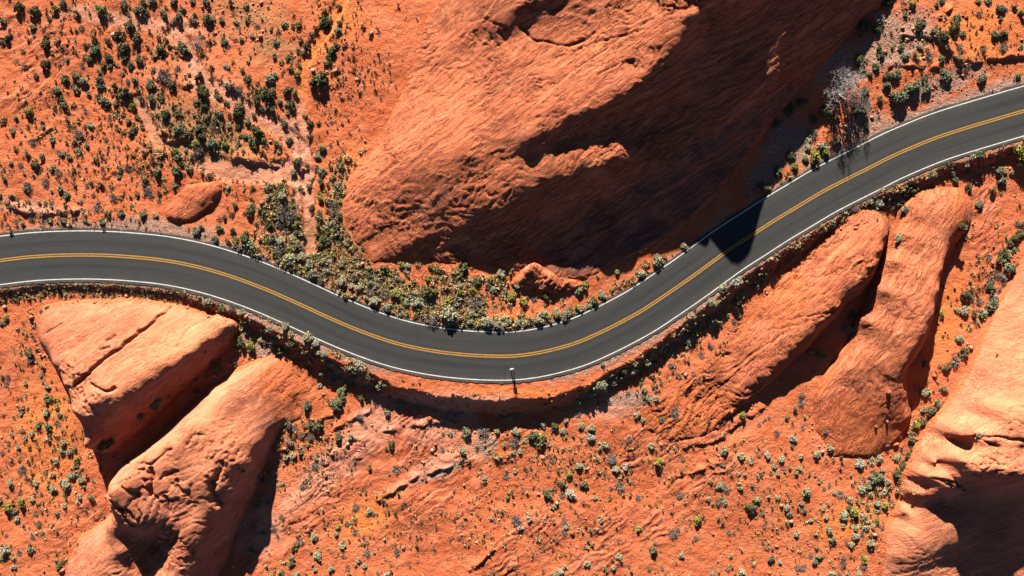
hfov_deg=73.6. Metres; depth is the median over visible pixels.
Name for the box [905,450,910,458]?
olive shrub
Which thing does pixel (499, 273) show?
sage shrub
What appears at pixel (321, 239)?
olive shrub
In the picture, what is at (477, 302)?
twiggy shrub
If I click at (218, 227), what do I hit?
grey green shrub
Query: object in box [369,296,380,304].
sage shrub
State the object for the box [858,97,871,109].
twiggy shrub
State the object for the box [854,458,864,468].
white shrub
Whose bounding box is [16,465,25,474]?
twiggy shrub
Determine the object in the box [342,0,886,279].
sandstone dome
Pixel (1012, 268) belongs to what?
grey green shrub
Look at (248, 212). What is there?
olive shrub
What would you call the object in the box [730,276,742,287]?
white shrub
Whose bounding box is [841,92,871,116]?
bare tree
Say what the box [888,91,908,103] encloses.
grey green shrub
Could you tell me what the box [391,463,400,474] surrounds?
twiggy shrub
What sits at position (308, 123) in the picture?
olive shrub
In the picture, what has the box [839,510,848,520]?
sage shrub
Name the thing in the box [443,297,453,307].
yellow green shrub
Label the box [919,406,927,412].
grey green shrub
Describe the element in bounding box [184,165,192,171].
grey green shrub
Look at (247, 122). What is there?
grey green shrub
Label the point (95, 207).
twiggy shrub
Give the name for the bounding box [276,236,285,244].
sage shrub
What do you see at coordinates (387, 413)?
grey green shrub
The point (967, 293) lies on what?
olive shrub
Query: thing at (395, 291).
yellow green shrub
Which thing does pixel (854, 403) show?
sandstone ridge
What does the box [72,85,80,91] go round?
grey green shrub
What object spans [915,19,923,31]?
olive shrub
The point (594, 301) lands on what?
olive shrub
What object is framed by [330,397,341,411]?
grey green shrub
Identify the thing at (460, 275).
olive shrub
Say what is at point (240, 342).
olive shrub
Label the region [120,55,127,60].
grey green shrub
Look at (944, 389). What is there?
grey green shrub
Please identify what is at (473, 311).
sage shrub
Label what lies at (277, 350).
olive shrub
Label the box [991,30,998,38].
grey green shrub
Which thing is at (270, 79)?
sage shrub
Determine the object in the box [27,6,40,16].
olive shrub
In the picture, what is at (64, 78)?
grey green shrub
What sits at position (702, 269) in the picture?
road
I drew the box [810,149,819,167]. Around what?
yellow green shrub
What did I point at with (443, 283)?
grass tuft
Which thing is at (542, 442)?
olive shrub
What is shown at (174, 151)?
yellow green shrub
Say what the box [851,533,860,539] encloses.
sage shrub
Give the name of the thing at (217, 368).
yellow green shrub
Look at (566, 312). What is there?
sage shrub
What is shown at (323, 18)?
olive shrub
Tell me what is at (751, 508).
olive shrub
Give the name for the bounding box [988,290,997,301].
twiggy shrub
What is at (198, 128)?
olive shrub
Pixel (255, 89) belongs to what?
olive shrub
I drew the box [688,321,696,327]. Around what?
sage shrub
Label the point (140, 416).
grey green shrub
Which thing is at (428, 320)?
twiggy shrub
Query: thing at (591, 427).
sage shrub
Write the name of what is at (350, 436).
sage shrub
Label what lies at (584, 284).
yellow green shrub
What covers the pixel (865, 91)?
grey green shrub
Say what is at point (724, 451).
sage shrub
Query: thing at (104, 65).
olive shrub
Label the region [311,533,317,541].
sage shrub
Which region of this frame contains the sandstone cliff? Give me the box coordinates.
[876,256,1023,575]
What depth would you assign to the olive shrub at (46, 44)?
106.56 m
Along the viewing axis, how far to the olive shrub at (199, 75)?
106.34 m
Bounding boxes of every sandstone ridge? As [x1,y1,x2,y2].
[642,209,889,442]
[813,186,972,458]
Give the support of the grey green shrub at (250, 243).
on the ground
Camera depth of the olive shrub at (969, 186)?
107.95 m
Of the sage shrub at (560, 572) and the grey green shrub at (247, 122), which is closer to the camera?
the grey green shrub at (247, 122)
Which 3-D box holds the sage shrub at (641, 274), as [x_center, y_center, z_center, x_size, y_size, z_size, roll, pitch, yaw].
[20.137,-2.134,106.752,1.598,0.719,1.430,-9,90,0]
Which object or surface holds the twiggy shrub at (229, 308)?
on the ground
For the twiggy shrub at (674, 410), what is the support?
on the sandstone ridge at (809, 299)
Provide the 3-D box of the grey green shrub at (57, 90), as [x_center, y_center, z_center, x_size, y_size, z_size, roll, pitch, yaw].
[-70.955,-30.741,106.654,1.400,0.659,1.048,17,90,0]
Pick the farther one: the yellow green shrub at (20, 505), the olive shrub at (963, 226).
the yellow green shrub at (20, 505)
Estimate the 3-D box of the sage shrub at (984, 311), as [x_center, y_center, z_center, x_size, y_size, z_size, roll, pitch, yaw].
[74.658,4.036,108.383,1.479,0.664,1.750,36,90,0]
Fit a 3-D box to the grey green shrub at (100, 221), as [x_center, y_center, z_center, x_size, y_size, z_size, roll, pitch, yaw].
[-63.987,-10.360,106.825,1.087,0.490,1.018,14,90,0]
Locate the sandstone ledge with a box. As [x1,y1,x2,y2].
[510,262,587,293]
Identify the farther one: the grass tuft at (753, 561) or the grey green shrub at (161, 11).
the grass tuft at (753, 561)
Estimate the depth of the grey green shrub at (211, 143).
106.23 m
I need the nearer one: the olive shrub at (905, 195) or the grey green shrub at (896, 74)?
the grey green shrub at (896, 74)
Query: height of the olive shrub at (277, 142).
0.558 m
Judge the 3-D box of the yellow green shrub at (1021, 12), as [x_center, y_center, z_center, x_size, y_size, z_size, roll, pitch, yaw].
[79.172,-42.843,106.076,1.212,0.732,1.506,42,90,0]
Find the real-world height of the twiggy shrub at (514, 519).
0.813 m
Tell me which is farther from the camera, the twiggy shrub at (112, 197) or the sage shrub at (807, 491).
the sage shrub at (807, 491)
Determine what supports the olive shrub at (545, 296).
on the ground
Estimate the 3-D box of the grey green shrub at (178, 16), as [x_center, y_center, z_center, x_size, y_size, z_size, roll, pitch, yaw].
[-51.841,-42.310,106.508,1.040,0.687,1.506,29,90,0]
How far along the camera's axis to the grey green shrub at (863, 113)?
106.31 m
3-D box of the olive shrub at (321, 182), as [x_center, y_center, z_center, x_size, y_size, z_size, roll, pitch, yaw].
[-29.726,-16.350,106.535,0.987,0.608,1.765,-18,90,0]
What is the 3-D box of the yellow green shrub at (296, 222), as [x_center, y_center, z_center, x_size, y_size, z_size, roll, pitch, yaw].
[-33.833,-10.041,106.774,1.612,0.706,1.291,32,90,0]
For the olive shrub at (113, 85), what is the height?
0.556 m
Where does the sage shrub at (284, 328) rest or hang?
on the ground
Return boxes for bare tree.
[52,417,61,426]
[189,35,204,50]
[822,63,867,111]
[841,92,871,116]
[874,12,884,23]
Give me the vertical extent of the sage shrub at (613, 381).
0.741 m
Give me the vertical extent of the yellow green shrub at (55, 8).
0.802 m
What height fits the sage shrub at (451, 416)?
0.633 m
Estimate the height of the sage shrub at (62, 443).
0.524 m
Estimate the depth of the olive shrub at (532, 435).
108.73 m
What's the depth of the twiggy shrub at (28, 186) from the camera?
106.48 m
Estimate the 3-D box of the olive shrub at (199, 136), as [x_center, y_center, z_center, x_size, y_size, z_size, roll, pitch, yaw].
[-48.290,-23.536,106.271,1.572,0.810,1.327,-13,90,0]
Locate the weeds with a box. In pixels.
[0,0,1023,575]
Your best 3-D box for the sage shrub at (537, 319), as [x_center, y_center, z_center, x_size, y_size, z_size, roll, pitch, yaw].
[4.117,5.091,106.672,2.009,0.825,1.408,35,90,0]
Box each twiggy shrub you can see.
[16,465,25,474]
[23,182,32,191]
[28,138,37,145]
[74,129,85,138]
[92,204,99,211]
[106,193,118,201]
[155,66,170,82]
[193,146,203,157]
[208,122,216,130]
[227,304,234,311]
[268,524,277,530]
[272,201,295,222]
[272,243,285,255]
[306,433,313,440]
[311,461,318,468]
[329,205,338,213]
[351,503,358,510]
[367,284,375,295]
[378,289,388,299]
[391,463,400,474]
[424,313,436,325]
[468,294,481,308]
[477,425,489,435]
[502,473,508,479]
[509,437,518,448]
[510,514,523,526]
[607,453,615,464]
[614,479,623,492]
[668,529,676,539]
[670,407,677,415]
[807,128,818,138]
[836,490,844,499]
[840,560,846,567]
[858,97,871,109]
[926,52,933,60]
[948,356,961,367]
[955,43,964,51]
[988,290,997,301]
[992,270,1000,277]
[1000,42,1008,49]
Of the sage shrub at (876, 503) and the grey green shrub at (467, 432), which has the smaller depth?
the sage shrub at (876, 503)
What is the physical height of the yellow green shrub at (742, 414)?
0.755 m
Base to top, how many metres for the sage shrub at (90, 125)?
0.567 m
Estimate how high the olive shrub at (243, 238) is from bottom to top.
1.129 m
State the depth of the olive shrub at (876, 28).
106.22 m
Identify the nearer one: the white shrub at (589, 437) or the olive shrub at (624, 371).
the olive shrub at (624, 371)
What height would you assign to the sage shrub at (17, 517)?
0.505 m
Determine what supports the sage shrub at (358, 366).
on the ground
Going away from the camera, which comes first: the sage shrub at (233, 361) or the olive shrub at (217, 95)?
the olive shrub at (217, 95)
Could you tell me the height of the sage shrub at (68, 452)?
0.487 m
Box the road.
[0,83,1023,383]
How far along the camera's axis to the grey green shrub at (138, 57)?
106.65 m
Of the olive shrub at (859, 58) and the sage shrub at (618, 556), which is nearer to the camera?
the olive shrub at (859, 58)
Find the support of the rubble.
on the ground
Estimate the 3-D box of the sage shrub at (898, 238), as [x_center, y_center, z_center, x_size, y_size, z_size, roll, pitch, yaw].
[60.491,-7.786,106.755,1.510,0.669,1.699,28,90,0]
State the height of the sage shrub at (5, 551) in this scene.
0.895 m
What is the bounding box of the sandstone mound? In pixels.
[165,181,221,222]
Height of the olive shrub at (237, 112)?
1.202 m
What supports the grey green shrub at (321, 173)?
on the ground
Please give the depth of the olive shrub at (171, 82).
106.22 m
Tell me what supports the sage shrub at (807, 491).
on the ground
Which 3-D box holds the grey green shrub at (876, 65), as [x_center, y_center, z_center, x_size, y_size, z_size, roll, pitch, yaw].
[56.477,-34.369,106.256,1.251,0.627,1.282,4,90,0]
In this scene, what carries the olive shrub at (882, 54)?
on the ground
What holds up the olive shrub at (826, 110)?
on the ground
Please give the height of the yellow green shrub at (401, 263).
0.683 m
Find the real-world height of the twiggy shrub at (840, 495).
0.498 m
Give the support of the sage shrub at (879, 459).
on the ground
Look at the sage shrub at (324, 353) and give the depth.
106.75 m
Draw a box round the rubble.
[0,0,1022,575]
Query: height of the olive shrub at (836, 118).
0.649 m
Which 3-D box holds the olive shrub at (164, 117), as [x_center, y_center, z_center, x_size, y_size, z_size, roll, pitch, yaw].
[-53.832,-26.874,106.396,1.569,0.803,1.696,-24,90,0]
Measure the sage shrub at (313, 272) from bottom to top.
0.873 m
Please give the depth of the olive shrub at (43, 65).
106.48 m
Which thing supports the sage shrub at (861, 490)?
on the ground
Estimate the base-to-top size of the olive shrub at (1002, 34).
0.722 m
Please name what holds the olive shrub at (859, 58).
on the ground
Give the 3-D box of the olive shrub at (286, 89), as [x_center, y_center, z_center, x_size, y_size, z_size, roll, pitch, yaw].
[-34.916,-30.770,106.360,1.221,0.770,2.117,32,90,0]
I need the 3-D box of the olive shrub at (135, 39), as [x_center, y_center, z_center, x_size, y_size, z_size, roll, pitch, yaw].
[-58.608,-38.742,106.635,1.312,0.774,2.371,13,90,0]
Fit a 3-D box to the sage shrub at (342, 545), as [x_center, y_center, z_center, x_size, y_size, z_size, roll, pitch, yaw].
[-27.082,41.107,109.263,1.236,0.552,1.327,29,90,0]
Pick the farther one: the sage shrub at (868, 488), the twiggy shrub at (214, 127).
the sage shrub at (868, 488)
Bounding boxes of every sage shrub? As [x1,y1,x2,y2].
[0,545,11,555]
[7,479,13,487]
[14,515,19,522]
[26,546,33,552]
[42,409,49,416]
[49,485,56,492]
[57,185,62,192]
[58,478,70,489]
[59,440,65,446]
[66,449,72,454]
[66,472,75,478]
[77,476,84,482]
[78,77,88,84]
[86,121,94,128]
[201,298,212,306]
[230,358,236,364]
[237,308,247,316]
[265,73,274,82]
[268,478,274,484]
[270,337,277,344]
[270,469,276,475]
[276,192,286,203]
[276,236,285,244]
[280,21,288,26]
[281,322,287,331]
[282,253,295,266]
[298,251,308,262]
[302,331,313,344]
[305,259,313,269]
[308,268,316,278]
[311,339,318,348]
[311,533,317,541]
[313,152,321,158]
[313,551,320,560]
[320,350,328,357]
[321,256,329,263]
[334,27,341,34]
[337,274,345,287]
[339,542,345,548]
[347,433,353,439]
[348,283,354,290]
[353,359,362,372]
[355,284,364,292]
[365,278,373,286]
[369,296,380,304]
[375,383,382,390]
[382,303,392,310]
[396,400,404,407]
[401,263,410,269]
[401,298,408,306]
[409,296,424,307]
[439,305,457,326]
[448,412,455,419]
[454,282,462,290]
[459,448,465,455]
[467,317,474,324]
[469,308,476,316]
[481,316,492,327]
[489,286,496,293]
[493,318,500,329]
[497,269,505,278]
[500,322,506,328]
[507,415,514,420]
[510,427,519,435]
[513,318,519,328]
[533,316,544,325]
[539,419,545,428]
[540,309,547,317]
[553,307,560,318]
[557,569,563,575]
[562,308,570,316]
[574,286,582,294]
[575,462,583,469]
[578,422,584,429]
[583,561,590,567]
[587,424,595,431]
[590,389,596,395]
[596,380,607,390]
[598,290,605,299]
[601,440,608,448]
[609,377,617,385]
[611,466,619,472]
[615,552,622,561]
[630,366,638,375]
[633,411,640,417]
[636,270,645,278]
[644,359,650,367]
[652,253,663,267]
[680,242,689,250]
[682,337,692,345]
[687,312,696,320]
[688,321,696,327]
[706,298,717,307]
[707,317,719,328]
[716,482,724,489]
[718,283,726,291]
[719,446,728,454]
[722,312,729,318]
[737,452,745,460]
[737,567,745,575]
[754,496,761,501]
[778,456,784,461]
[784,504,789,511]
[801,486,810,496]
[802,153,808,161]
[804,143,810,149]
[812,450,820,458]
[816,141,828,152]
[826,444,834,452]
[826,525,833,534]
[827,571,835,575]
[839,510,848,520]
[843,324,853,334]
[846,496,853,502]
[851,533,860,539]
[852,524,858,530]
[857,484,864,495]
[860,513,866,519]
[865,481,873,490]
[867,539,874,547]
[873,500,879,507]
[876,454,882,462]
[892,454,901,461]
[895,232,902,242]
[899,51,910,60]
[920,389,930,396]
[930,171,937,178]
[949,169,955,176]
[954,335,964,342]
[959,305,969,315]
[969,154,976,160]
[978,308,988,317]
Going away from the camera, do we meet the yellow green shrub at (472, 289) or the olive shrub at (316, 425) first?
the yellow green shrub at (472, 289)
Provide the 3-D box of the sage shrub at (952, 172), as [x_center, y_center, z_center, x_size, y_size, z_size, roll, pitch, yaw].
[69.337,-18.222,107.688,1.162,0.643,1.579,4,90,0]
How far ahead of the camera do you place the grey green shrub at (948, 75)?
106.37 m
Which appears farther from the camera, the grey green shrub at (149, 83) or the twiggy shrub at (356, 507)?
the twiggy shrub at (356, 507)
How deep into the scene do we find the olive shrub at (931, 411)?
107.74 m
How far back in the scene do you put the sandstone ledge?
106.25 m
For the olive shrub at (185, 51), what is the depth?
106.58 m
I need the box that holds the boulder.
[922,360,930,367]
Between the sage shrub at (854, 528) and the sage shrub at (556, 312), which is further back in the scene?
the sage shrub at (854, 528)
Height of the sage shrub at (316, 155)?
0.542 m
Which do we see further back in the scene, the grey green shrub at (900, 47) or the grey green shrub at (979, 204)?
the grey green shrub at (979, 204)
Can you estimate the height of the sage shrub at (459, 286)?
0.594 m
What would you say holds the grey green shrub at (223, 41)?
on the ground
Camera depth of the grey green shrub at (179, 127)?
106.24 m
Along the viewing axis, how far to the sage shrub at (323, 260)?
106.54 m
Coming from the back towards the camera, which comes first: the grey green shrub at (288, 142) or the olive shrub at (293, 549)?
the olive shrub at (293, 549)
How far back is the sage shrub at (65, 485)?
107.80 m
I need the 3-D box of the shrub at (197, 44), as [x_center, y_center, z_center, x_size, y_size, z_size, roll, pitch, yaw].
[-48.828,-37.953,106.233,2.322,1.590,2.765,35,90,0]
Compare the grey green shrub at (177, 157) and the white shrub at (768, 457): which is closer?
the grey green shrub at (177, 157)
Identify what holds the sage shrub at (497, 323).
on the ground
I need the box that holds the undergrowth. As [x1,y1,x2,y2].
[10,147,905,404]
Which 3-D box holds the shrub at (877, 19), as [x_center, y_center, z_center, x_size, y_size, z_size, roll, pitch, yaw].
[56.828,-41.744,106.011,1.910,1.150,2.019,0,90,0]
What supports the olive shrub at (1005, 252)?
on the ground
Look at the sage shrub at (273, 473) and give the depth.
109.04 m
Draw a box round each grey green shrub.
[9,127,15,135]
[44,422,52,430]
[48,165,55,172]
[49,137,55,143]
[52,87,60,94]
[59,0,65,6]
[59,101,67,108]
[59,217,66,222]
[60,75,68,82]
[63,190,70,198]
[71,72,79,78]
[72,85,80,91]
[76,148,82,155]
[85,55,92,63]
[90,44,99,54]
[95,76,103,83]
[95,82,100,89]
[98,97,110,106]
[98,218,104,224]
[116,209,124,216]
[119,0,126,8]
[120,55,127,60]
[127,61,134,68]
[131,77,138,82]
[135,54,142,63]
[137,413,144,420]
[139,211,146,217]
[146,79,155,89]
[148,93,155,102]
[150,398,161,411]
[153,168,160,177]
[159,9,166,17]
[171,166,180,176]
[172,126,177,133]
[174,153,181,161]
[175,11,181,20]
[177,123,184,131]
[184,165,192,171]
[192,227,200,234]
[206,136,216,147]
[211,235,218,242]
[215,225,223,230]
[216,111,223,116]
[220,37,227,44]
[241,239,255,252]
[245,117,250,124]
[285,137,293,145]
[293,240,301,249]
[303,402,310,411]
[317,167,326,177]
[318,145,326,152]
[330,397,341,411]
[335,397,342,406]
[337,387,345,395]
[384,408,389,415]
[461,427,470,437]
[829,537,836,542]
[832,137,841,143]
[856,105,868,115]
[861,87,869,95]
[862,123,869,130]
[868,473,877,485]
[872,63,879,70]
[877,473,884,482]
[882,82,891,89]
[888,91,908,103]
[891,70,901,79]
[897,44,904,51]
[900,205,908,213]
[904,81,920,94]
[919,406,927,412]
[921,82,931,92]
[935,399,941,407]
[938,55,944,63]
[939,385,947,391]
[940,72,951,81]
[952,14,961,18]
[952,175,958,183]
[958,31,966,36]
[974,150,985,158]
[974,200,983,208]
[977,73,986,84]
[987,296,999,311]
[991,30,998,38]
[995,167,1003,174]
[996,4,1005,12]
[998,176,1006,183]
[1003,262,1016,274]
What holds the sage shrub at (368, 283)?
on the ground
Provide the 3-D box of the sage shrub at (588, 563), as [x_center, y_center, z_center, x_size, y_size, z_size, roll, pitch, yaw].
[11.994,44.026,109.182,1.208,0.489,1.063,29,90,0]
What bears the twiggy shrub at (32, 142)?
on the ground
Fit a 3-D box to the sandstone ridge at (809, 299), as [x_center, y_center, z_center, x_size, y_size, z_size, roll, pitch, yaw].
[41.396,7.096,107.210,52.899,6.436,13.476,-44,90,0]
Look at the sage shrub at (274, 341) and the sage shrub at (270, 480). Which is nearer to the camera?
the sage shrub at (274, 341)
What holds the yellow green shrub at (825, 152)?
on the ground
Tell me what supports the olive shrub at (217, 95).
on the ground
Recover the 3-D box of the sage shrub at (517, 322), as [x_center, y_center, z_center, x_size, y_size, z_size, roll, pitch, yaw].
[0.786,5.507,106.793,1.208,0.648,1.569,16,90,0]
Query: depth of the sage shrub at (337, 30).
106.24 m
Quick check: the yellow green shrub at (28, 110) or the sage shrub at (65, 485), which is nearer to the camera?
the yellow green shrub at (28, 110)
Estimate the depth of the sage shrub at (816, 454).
108.23 m
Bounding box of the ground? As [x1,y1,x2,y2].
[0,0,1023,575]
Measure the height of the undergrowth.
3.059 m
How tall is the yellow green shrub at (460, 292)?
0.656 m
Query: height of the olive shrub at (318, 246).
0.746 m
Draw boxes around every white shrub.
[222,81,229,87]
[566,489,576,498]
[586,432,595,440]
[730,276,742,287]
[764,450,770,459]
[789,435,796,442]
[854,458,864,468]
[873,198,883,209]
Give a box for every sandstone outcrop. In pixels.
[34,297,240,452]
[64,350,329,575]
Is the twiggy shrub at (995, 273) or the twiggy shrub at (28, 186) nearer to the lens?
the twiggy shrub at (28, 186)
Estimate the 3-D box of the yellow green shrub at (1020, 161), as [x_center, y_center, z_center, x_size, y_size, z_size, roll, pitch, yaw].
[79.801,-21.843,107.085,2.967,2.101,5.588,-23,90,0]
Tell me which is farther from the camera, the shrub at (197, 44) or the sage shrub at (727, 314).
the sage shrub at (727, 314)
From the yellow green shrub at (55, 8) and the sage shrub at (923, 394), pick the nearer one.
the yellow green shrub at (55, 8)
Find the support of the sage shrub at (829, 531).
on the ground
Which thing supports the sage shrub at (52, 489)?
on the ground
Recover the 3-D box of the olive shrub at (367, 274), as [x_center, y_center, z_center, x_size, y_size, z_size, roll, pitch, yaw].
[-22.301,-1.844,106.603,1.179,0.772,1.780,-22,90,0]
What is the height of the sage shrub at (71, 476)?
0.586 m
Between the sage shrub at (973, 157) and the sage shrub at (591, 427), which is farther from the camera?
the sage shrub at (591, 427)
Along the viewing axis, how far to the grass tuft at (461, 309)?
106.84 m
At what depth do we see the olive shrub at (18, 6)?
106.53 m
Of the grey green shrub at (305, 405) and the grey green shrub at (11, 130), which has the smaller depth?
the grey green shrub at (11, 130)
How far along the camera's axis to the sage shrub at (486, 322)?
106.47 m
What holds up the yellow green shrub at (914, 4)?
on the ground
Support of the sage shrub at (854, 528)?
on the ground
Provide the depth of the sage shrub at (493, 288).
106.75 m
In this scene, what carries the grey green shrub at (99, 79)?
on the ground
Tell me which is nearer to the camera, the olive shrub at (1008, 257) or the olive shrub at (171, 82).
the olive shrub at (171, 82)
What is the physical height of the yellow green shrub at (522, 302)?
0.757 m
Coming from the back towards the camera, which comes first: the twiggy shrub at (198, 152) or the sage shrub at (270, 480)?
the sage shrub at (270, 480)
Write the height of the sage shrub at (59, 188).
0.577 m
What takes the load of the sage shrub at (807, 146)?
on the ground
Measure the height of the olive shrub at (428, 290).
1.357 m
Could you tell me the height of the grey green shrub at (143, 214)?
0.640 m
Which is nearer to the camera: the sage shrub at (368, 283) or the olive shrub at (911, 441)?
the sage shrub at (368, 283)
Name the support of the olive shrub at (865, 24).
on the sandstone dome
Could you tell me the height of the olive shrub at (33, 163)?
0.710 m
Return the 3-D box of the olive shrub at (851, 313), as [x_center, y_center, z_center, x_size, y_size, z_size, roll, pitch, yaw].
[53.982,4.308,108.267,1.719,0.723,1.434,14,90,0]
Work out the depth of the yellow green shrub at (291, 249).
106.67 m
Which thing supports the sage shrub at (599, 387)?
on the ground
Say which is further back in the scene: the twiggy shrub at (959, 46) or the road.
the road
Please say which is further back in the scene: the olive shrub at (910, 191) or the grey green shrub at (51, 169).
the olive shrub at (910, 191)
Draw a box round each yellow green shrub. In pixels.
[2,503,14,511]
[16,498,24,507]
[23,107,33,114]
[49,5,59,14]
[94,4,104,15]
[127,102,135,110]
[170,146,179,155]
[191,140,199,146]
[211,365,222,372]
[221,138,228,147]
[246,340,254,352]
[254,499,261,508]
[287,245,293,253]
[292,220,299,227]
[317,190,322,202]
[389,288,400,298]
[397,261,404,268]
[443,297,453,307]
[456,290,463,296]
[468,286,476,293]
[486,275,493,283]
[508,290,517,300]
[519,296,528,305]
[582,281,586,288]
[654,457,664,466]
[693,515,700,525]
[739,411,745,418]
[790,162,798,170]
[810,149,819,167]
[817,350,824,358]
[822,149,829,155]
[850,507,858,516]
[860,553,866,563]
[879,502,887,509]
[909,0,916,7]
[911,417,920,428]
[1012,138,1023,165]
[1017,8,1023,16]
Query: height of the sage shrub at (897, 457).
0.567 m
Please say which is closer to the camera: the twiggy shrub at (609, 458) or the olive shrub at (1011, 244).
the olive shrub at (1011, 244)
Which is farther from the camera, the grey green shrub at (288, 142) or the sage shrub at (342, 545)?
the sage shrub at (342, 545)
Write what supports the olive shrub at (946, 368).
on the ground
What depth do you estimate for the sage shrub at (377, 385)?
107.78 m
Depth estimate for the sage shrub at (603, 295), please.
106.76 m
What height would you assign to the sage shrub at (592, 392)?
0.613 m
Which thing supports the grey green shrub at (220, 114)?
on the ground
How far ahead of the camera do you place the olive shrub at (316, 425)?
108.72 m
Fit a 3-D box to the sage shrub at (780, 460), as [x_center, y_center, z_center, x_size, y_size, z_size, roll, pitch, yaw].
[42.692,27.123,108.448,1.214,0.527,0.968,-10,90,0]
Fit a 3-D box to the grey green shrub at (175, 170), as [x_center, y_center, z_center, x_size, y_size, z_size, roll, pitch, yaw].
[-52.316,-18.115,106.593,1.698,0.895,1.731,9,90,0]
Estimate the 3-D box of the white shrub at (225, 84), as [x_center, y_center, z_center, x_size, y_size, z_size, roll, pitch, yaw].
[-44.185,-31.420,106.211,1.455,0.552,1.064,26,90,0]
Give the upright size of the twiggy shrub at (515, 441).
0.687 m
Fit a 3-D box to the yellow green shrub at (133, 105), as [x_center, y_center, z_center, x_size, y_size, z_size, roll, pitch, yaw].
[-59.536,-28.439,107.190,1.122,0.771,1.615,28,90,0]
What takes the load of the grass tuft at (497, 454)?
on the ground
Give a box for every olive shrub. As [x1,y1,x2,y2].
[4,33,11,43]
[13,1,24,11]
[24,347,32,358]
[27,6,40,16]
[31,158,39,167]
[40,60,49,70]
[41,39,49,50]
[55,95,64,102]
[55,561,61,569]
[87,495,93,501]
[91,34,95,42]
[97,438,114,451]
[100,60,106,70]
[104,53,113,60]
[110,82,116,88]
[113,29,123,40]
[114,87,128,99]
[116,42,128,55]
[123,20,134,32]
[130,125,137,132]
[131,32,140,45]
[133,5,149,14]
[140,150,147,155]
[154,45,167,58]
[161,110,170,120]
[167,80,176,92]
[172,41,190,55]
[183,130,192,135]
[194,71,202,79]
[194,124,205,134]
[195,84,208,98]
[196,132,205,139]
[203,14,215,23]
[214,94,222,99]
[218,304,226,312]
[231,102,244,121]
[235,335,244,348]
[239,230,249,246]
[242,209,254,214]
[243,74,250,83]
[247,135,258,148]
[250,87,257,93]
[250,124,263,136]
[253,95,259,103]
[259,85,275,99]
[264,221,271,229]
[267,236,276,242]
[274,140,281,148]
[275,345,284,355]
[276,183,284,188]
[282,219,293,227]
[283,86,293,95]
[285,421,290,428]
[286,99,294,110]
[290,543,298,551]
[292,157,302,166]
[302,41,310,50]
[305,119,313,125]
[308,71,327,88]
[309,422,322,430]
[315,242,323,249]
[316,215,322,222]
[317,178,323,188]
[318,15,332,25]
[319,234,328,243]
[323,21,330,30]
[324,237,331,246]
[325,53,333,60]
[327,44,339,56]
[334,433,342,442]
[364,271,371,278]
[379,266,389,274]
[388,440,393,448]
[421,284,438,297]
[455,262,467,273]
[458,272,467,279]
[473,278,479,286]
[527,431,538,440]
[533,436,544,448]
[542,292,548,299]
[543,488,553,499]
[551,422,558,428]
[557,480,565,486]
[579,481,588,487]
[591,296,598,306]
[619,368,628,374]
[649,546,656,555]
[745,503,756,510]
[756,182,768,189]
[767,555,774,561]
[771,118,782,126]
[774,165,782,177]
[783,103,794,116]
[786,150,795,159]
[796,98,807,106]
[809,115,818,122]
[819,103,832,116]
[829,114,839,121]
[848,311,855,319]
[855,54,867,66]
[856,19,871,36]
[870,24,881,33]
[876,49,884,58]
[877,95,883,102]
[881,0,891,6]
[882,71,892,82]
[893,467,901,477]
[899,459,905,469]
[900,191,907,198]
[901,186,917,194]
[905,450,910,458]
[908,432,914,445]
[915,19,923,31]
[918,416,927,425]
[926,406,936,415]
[935,28,949,41]
[937,363,951,370]
[949,18,960,31]
[957,347,968,359]
[959,223,968,231]
[960,290,972,298]
[965,184,972,192]
[986,283,996,293]
[996,252,1006,265]
[999,30,1008,36]
[999,247,1009,256]
[1003,255,1011,261]
[1006,240,1014,246]
[1010,231,1022,240]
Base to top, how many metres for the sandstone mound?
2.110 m
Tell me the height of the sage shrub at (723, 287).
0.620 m
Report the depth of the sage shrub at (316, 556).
108.90 m
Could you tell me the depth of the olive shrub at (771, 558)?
108.91 m
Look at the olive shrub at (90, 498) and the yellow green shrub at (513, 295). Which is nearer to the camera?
the yellow green shrub at (513, 295)
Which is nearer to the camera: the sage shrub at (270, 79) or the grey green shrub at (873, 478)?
the sage shrub at (270, 79)
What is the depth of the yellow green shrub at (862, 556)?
108.23 m
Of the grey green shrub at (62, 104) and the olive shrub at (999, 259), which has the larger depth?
the olive shrub at (999, 259)
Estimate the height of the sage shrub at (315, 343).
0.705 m
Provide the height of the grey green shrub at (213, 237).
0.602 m
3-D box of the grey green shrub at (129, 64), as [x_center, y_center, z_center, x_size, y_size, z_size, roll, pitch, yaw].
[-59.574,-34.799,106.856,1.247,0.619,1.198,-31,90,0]
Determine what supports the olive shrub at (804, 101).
on the ground
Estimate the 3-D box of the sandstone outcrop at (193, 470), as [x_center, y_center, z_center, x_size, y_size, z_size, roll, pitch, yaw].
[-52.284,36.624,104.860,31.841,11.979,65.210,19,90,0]
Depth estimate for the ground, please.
107.93 m
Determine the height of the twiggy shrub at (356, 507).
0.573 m
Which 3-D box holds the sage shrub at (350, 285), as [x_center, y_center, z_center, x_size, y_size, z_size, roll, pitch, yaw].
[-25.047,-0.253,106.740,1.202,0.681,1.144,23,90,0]
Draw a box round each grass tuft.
[153,147,162,157]
[388,279,396,286]
[438,280,452,290]
[458,304,465,311]
[492,452,500,459]
[641,259,649,266]
[750,556,756,565]
[784,171,793,179]
[911,51,920,59]
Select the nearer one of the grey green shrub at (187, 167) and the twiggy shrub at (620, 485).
the grey green shrub at (187, 167)
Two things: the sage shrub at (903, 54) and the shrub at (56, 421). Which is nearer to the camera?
the sage shrub at (903, 54)
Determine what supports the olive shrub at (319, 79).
on the ground
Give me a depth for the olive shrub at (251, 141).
106.39 m

